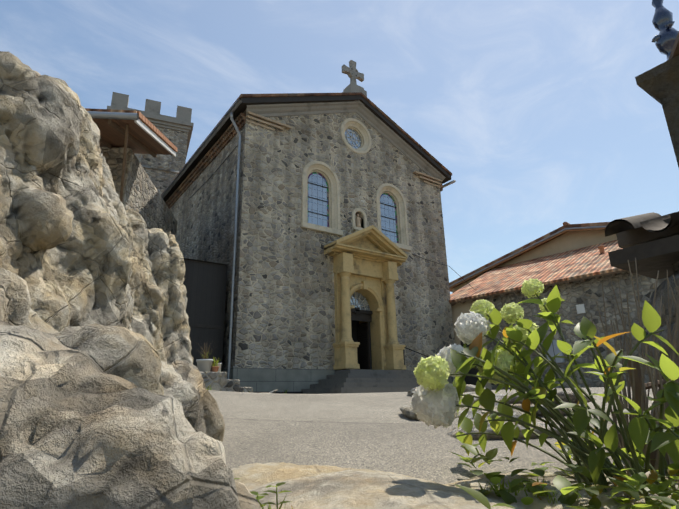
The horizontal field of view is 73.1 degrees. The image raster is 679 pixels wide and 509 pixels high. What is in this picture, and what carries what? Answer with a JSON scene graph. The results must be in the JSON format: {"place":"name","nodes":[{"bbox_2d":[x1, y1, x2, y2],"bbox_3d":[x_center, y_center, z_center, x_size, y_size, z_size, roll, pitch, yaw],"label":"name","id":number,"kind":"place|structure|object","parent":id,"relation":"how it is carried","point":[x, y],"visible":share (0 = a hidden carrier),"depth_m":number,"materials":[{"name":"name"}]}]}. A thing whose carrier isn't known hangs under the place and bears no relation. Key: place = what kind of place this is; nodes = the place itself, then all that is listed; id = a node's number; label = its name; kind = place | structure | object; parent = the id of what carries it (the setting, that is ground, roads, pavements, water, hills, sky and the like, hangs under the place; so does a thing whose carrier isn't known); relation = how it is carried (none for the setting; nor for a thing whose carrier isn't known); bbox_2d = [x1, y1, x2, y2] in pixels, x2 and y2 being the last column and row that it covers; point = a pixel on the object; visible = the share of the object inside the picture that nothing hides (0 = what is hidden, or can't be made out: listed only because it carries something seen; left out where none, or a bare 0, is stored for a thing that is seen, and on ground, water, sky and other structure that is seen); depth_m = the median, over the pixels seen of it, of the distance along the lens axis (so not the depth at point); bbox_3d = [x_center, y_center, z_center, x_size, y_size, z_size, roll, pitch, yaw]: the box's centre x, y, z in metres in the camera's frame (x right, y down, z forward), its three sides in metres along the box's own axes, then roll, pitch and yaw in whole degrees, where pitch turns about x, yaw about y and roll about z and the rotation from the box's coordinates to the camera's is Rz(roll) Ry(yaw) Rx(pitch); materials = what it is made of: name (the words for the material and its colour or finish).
{"place":"outdoors","nodes":[
{"label":"outdoors","id":0,"kind":"place"},
{"bbox_2d":[85,108,176,157],"bbox_3d":[-7.431,-3.071,11.586,6.562,1.323,5.736,11,-21,-34],"label":"canopy","id":1,"kind":"object","parent":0,"point":[146,135],"visible":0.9,"depth_m":11.55,"materials":[{"name":"brown wood"}]},
{"bbox_2d":[87,111,138,119],"bbox_3d":[-7.219,-3.062,9.772,5.600,0.150,0.150,1,-17,-6],"label":"canopy gutter","id":2,"kind":"object","parent":1,"relation":"attached to","point":[114,115],"visible":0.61,"depth_m":9.97,"materials":[{"name":"metal"}]},
{"bbox_2d":[0,0,678,293],"label":"sky","id":3,"kind":"structure","parent":0,"point":[539,116],"materials":[{"name":"blue"}]},
{"bbox_2d":[208,387,665,483],"bbox_3d":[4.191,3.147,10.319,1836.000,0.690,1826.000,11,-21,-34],"label":"ground","id":4,"kind":"structure","parent":0,"point":[378,431],"depth_m":3.13,"materials":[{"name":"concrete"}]},
{"bbox_2d":[0,51,261,508],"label":"outcrop rock","id":5,"kind":"object","parent":4,"relation":"on","point":[107,400],"visible":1,"depth_m":1.30,"materials":[{"name":"beige stone"}]},
{"bbox_2d":[99,147,177,239],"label":"neighbour house","id":6,"kind":"structure","parent":4,"relation":"on","point":[142,197],"depth_m":13.23,"materials":[{"name":"grey stone"}]},
{"bbox_2d":[95,123,128,201],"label":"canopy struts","id":7,"kind":"object","parent":6,"relation":"attached to","point":[124,161],"visible":0.15,"depth_m":10.90,"materials":[{"name":"brown wood"}]},
{"bbox_2d":[107,92,193,194],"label":"bell tower","id":8,"kind":"structure","parent":4,"relation":"on","point":[162,171],"depth_m":26.97,"materials":[{"name":"grey stone"}]},
{"bbox_2d":[183,258,227,371],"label":"gate","id":9,"kind":"structure","parent":4,"relation":"on","point":[204,282],"depth_m":14.33,"materials":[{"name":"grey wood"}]},
{"bbox_2d":[200,372,252,391],"bbox_3d":[-3.671,3.168,10.710,2.850,1.020,1.550,11,-21,-34],"label":"side stair","id":10,"kind":"object","parent":4,"relation":"on","point":[219,381],"visible":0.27,"depth_m":10.52,"materials":[{"name":"stone"}]},
{"bbox_2d":[196,359,221,371],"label":"flower pots","id":11,"kind":"object","parent":10,"relation":"on","point":[204,365],"visible":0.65,"depth_m":10.86,"materials":[{"name":"white ceramic"}]},
{"bbox_2d":[196,342,286,393],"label":"potted plants","id":12,"kind":"object","parent":4,"relation":"on","point":[216,363],"visible":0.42,"depth_m":11.06,"materials":[{"name":"green plant"}]},
{"bbox_2d":[252,391,302,392],"bbox_3d":[-1.873,4.324,14.362,3.374,0.082,0.196,11,-21,-34],"label":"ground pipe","id":13,"kind":"object","parent":4,"relation":"on","point":[278,392],"visible":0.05,"depth_m":14.26,"materials":[{"name":"black metal"}]},
{"bbox_2d":[170,110,454,370],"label":"church walls","id":14,"kind":"structure","parent":4,"relation":"on","point":[284,307],"depth_m":16.79,"materials":[{"name":"grey stone"}]},
{"bbox_2d":[165,113,442,208],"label":"eave cornice","id":15,"kind":"structure","parent":14,"relation":"attached to","point":[221,143],"depth_m":18.94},
{"bbox_2d":[161,92,451,201],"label":"church roof","id":16,"kind":"structure","parent":14,"relation":"on","point":[290,98],"depth_m":19.01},
{"bbox_2d":[161,99,455,378],"bbox_3d":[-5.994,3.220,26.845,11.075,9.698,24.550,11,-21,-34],"label":"gutter downpipe","id":17,"kind":"object","parent":14,"relation":"attached to","point":[238,102],"visible":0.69,"depth_m":15.92,"materials":[{"name":"metal"}]},
{"bbox_2d":[188,146,475,289],"bbox_3d":[0.050,-1.005,18.366,13.351,4.671,4.642,0,-17,-5],"label":"facade cable","id":18,"kind":"object","parent":14,"relation":"attached to","point":[233,150],"visible":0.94,"depth_m":19.71,"materials":[{"name":"black metal"}]},
{"bbox_2d":[246,111,442,187],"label":"cornice","id":19,"kind":"structure","parent":14,"relation":"attached to","point":[270,121],"depth_m":16.89,"materials":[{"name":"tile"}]},
{"bbox_2d":[246,101,445,184],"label":"cornice trim","id":20,"kind":"structure","parent":14,"relation":"attached to","point":[377,124],"depth_m":19.45,"materials":[{"name":"grey stone"}]},
{"bbox_2d":[342,60,366,104],"bbox_3d":[0.616,-7.515,20.241,1.120,2.370,0.770,11,-21,-34],"label":"gable cross","id":21,"kind":"object","parent":14,"relation":"on","point":[352,72],"visible":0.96,"depth_m":20.17,"materials":[{"name":"grey stone"}]},
{"bbox_2d":[301,118,411,250],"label":"window frames","id":22,"kind":"structure","parent":14,"relation":"attached to","point":[326,171],"depth_m":18.42,"materials":[{"name":"beige stone"}]},
{"bbox_2d":[308,129,397,242],"bbox_3d":[0.606,-3.059,19.024,4.610,4.900,0.028,11,-21,-34],"label":"window glass","id":23,"kind":"object","parent":22,"relation":"in","point":[318,208],"visible":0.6,"depth_m":17.99,"materials":[{"name":"blue glass"}]},
{"bbox_2d":[346,129,360,147],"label":"oculus bars","id":24,"kind":"object","parent":22,"relation":"attached to","point":[353,137],"visible":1,"depth_m":19.64,"materials":[{"name":"grey metal"}]},
{"bbox_2d":[355,214,360,227],"bbox_3d":[0.740,-1.314,18.348,0.247,0.640,0.275,11,-21,-34],"label":"niche statue","id":25,"kind":"object","parent":14,"relation":"on","point":[357,221],"visible":0.85,"depth_m":18.28,"materials":[{"name":"beige stone"}]},
{"bbox_2d":[324,225,407,369],"bbox_3d":[0.751,1.696,17.500,3.440,5.390,2.020,11,-21,-34],"label":"portal","id":26,"kind":"object","parent":14,"relation":"on","point":[368,261],"visible":0.96,"depth_m":17.20,"materials":[{"name":"stone"}]},
{"bbox_2d":[350,292,372,369],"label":"church door","id":27,"kind":"structure","parent":26,"relation":"in","point":[362,312],"depth_m":17.75,"materials":[{"name":"brown wood"}]},
{"bbox_2d":[222,366,454,393],"bbox_3d":[-6.023,7.686,25.685,10.120,1.130,24.060,11,-21,-34],"label":"wall base","id":28,"kind":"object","parent":4,"relation":"on","point":[271,379],"depth_m":14.44,"materials":[{"name":"grey stone"}]},
{"bbox_2d":[301,369,451,393],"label":"church steps","id":29,"kind":"structure","parent":4,"relation":"on","point":[359,381],"depth_m":14.61,"materials":[{"name":"grey stone"}]},
{"bbox_2d":[403,347,452,382],"bbox_3d":[3.080,4.148,16.607,2.420,1.737,0.128,-16,-22,39],"label":"step handrail","id":30,"kind":"object","parent":4,"relation":"on","point":[419,353],"visible":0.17,"depth_m":17.04,"materials":[{"name":"black metal"}]},
{"bbox_2d":[231,462,678,508],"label":"bedrock slab","id":31,"kind":"structure","parent":4,"relation":"on","point":[315,486],"depth_m":1.62,"materials":[{"name":"beige stone"}]},
{"bbox_2d":[234,431,678,508],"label":"ground plants","id":32,"kind":"object","parent":31,"relation":"on","point":[625,482],"visible":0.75,"depth_m":1.45,"materials":[{"name":"green plant"}]},
{"bbox_2d":[410,278,678,501],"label":"hydrangea","id":33,"kind":"object","parent":31,"relation":"on","point":[663,442],"depth_m":1.82,"materials":[{"name":"green plant"}]},
{"bbox_2d":[399,384,595,439],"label":"kerb stones","id":34,"kind":"object","parent":4,"relation":"on","point":[406,410],"visible":0.27,"depth_m":3.90,"materials":[{"name":"grey stone"}]},
{"bbox_2d":[451,230,666,389],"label":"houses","id":35,"kind":"structure","parent":4,"relation":"on","point":[580,297],"depth_m":16.57,"materials":[{"name":"stone"}]},
{"bbox_2d":[449,222,609,291],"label":"house roof","id":36,"kind":"structure","parent":35,"relation":"on","point":[566,227],"depth_m":23.17,"materials":[{"name":"tile"}]},
{"bbox_2d":[449,240,631,305],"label":"house roof","id":37,"kind":"structure","parent":35,"relation":"on","point":[583,264],"depth_m":19.41,"materials":[{"name":"tile"}]},
{"bbox_2d":[598,245,604,252],"bbox_3d":[10.746,-0.201,18.776,0.228,0.300,0.240,11,-21,-34],"label":"chimney pot","id":38,"kind":"object","parent":37,"relation":"on","point":[601,248],"visible":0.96,"depth_m":18.71,"materials":[{"name":"brown ceramic"}]},
{"bbox_2d":[590,258,678,483],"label":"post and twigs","id":39,"kind":"object","parent":4,"relation":"on","point":[637,385],"visible":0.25,"depth_m":2.02,"materials":[{"name":"brown wood"}]},
{"bbox_2d":[643,262,678,415],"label":"outbuilding wall","id":40,"kind":"structure","parent":4,"relation":"on","point":[661,289],"depth_m":2.55,"materials":[{"name":"grey stone"}]},
{"bbox_2d":[605,211,678,278],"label":"tiled roof","id":41,"kind":"structure","parent":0,"point":[649,242],"depth_m":2.80,"materials":[{"name":"grey tile"}]},
{"bbox_2d":[635,32,678,166],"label":"stone pillar","id":42,"kind":"structure","parent":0,"point":[659,83],"depth_m":2.87,"materials":[{"name":"grey stone"}]},
{"bbox_2d":[652,0,678,60],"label":"finial","id":43,"kind":"object","parent":42,"relation":"on","point":[664,39],"visible":0.83,"depth_m":3.03,"materials":[{"name":"blue ceramic"}]}
]}

